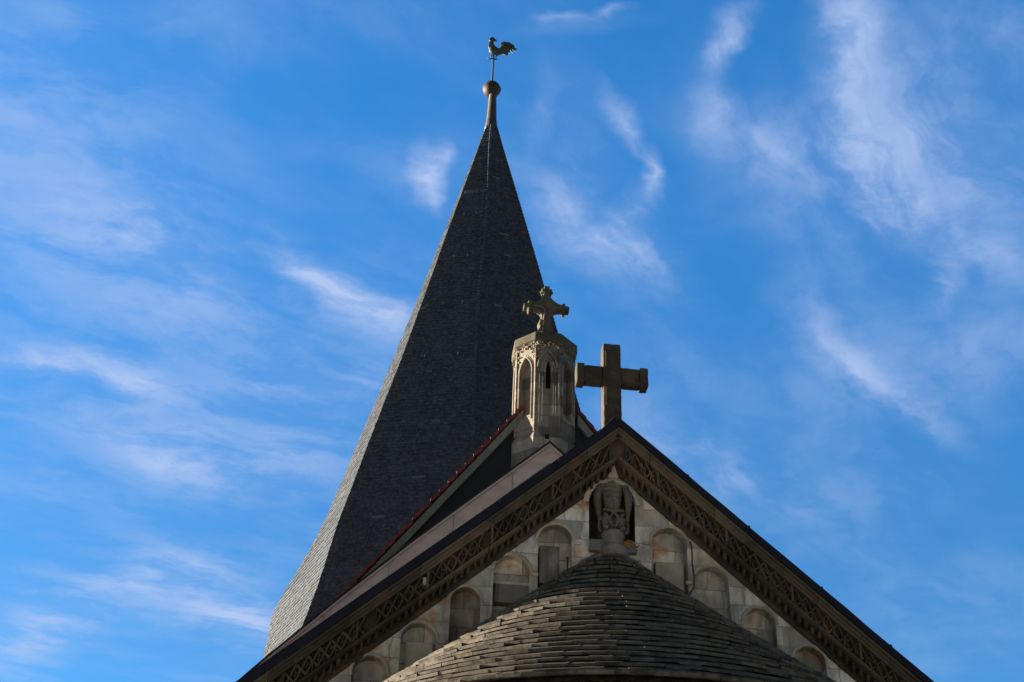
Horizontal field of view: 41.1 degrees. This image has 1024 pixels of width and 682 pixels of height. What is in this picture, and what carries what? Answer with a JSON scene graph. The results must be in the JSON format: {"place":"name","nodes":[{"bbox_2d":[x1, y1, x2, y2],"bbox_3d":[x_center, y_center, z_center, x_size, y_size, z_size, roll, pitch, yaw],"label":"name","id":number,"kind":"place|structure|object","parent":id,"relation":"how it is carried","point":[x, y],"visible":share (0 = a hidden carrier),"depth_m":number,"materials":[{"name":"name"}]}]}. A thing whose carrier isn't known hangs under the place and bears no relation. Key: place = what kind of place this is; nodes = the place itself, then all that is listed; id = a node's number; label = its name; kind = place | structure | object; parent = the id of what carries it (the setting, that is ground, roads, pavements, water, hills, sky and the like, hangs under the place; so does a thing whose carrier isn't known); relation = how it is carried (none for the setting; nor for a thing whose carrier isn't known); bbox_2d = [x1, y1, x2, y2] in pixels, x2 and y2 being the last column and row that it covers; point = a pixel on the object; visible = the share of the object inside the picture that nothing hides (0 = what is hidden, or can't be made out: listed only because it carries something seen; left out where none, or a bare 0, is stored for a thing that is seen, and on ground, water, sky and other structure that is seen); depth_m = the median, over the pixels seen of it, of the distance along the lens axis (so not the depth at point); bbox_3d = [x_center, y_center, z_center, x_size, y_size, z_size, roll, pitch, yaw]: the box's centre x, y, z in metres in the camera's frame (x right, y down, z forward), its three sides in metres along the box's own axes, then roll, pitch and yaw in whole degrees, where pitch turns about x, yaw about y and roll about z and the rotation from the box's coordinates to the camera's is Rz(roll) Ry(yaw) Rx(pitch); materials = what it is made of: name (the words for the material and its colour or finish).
{"place":"outdoors","nodes":[
{"label":"outdoors","id":0,"kind":"place"},
{"bbox_2d":[263,92,579,657],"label":"church tower","id":1,"kind":"structure","parent":0,"point":[440,413],"depth_m":51.58,"materials":[{"name":"stone"}]},
{"bbox_2d":[482,37,516,97],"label":"weathercock","id":2,"kind":"object","parent":1,"relation":"on","point":[491,85],"visible":0.98,"depth_m":66.35,"materials":[{"name":"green metal"}]},
{"bbox_2d":[332,404,596,601],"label":"nave","id":3,"kind":"structure","parent":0,"point":[486,463],"depth_m":28.72,"materials":[{"name":"grey stone"}]},
{"bbox_2d":[511,331,576,467],"bbox_3d":[0.685,1.735,30.059,1.432,4.560,1.434,5,-34,-4],"label":"octagonal turret","id":4,"kind":"object","parent":3,"relation":"on","point":[543,362],"visible":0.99,"depth_m":29.91,"materials":[{"name":"stone"}]},
{"bbox_2d":[523,286,568,332],"bbox_3d":[0.792,-0.700,31.668,1.060,1.300,0.277,5,-34,-4],"label":"finial cross","id":5,"kind":"object","parent":4,"relation":"on","point":[546,307],"visible":0.99,"depth_m":31.61,"materials":[{"name":"stone"}]},
{"bbox_2d":[0,0,1023,681],"label":"sky","id":6,"kind":"structure","parent":0,"point":[223,223],"materials":[{"name":"blue"}]},
{"label":"ground","id":7,"kind":"structure","parent":0,"visible":0},
{"bbox_2d":[242,441,564,676],"bbox_3d":[0.507,8.887,24.294,14.800,15.845,0.980,5,-34,-4],"label":"crossing","id":8,"kind":"object","parent":7,"relation":"on","point":[524,470],"visible":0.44,"depth_m":27.02,"materials":[{"name":"stone"}]},
{"bbox_2d":[236,418,933,681],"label":"choir","id":9,"kind":"structure","parent":7,"relation":"on","point":[526,537],"depth_m":18.60,"materials":[{"name":"stone"}]},
{"bbox_2d":[575,344,647,437],"bbox_3d":[1.484,0.801,20.282,1.093,1.719,0.520,5,-34,-4],"label":"stone cross","id":10,"kind":"object","parent":9,"relation":"on","point":[610,377],"visible":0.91,"depth_m":20.36,"materials":[{"name":"grey stone"}]},
{"bbox_2d":[689,542,694,594],"bbox_3d":[2.426,3.154,18.769,0.180,0.879,0.032,9,-35,-11],"label":"cable","id":11,"kind":"object","parent":9,"relation":"attached to","point":[692,568],"visible":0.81,"depth_m":18.80,"materials":[{"name":"metal"}]},
{"bbox_2d":[383,553,835,681],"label":"apse","id":12,"kind":"structure","parent":7,"relation":"on","point":[598,617],"depth_m":15.50,"materials":[{"name":"stone"}]},
{"bbox_2d":[593,480,639,557],"bbox_3d":[1.443,2.481,19.107,0.532,1.259,0.455,-23,-41,32],"label":"stone sculpture","id":13,"kind":"object","parent":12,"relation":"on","point":[613,534],"visible":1,"depth_m":19.04,"materials":[{"name":"grey stone"}]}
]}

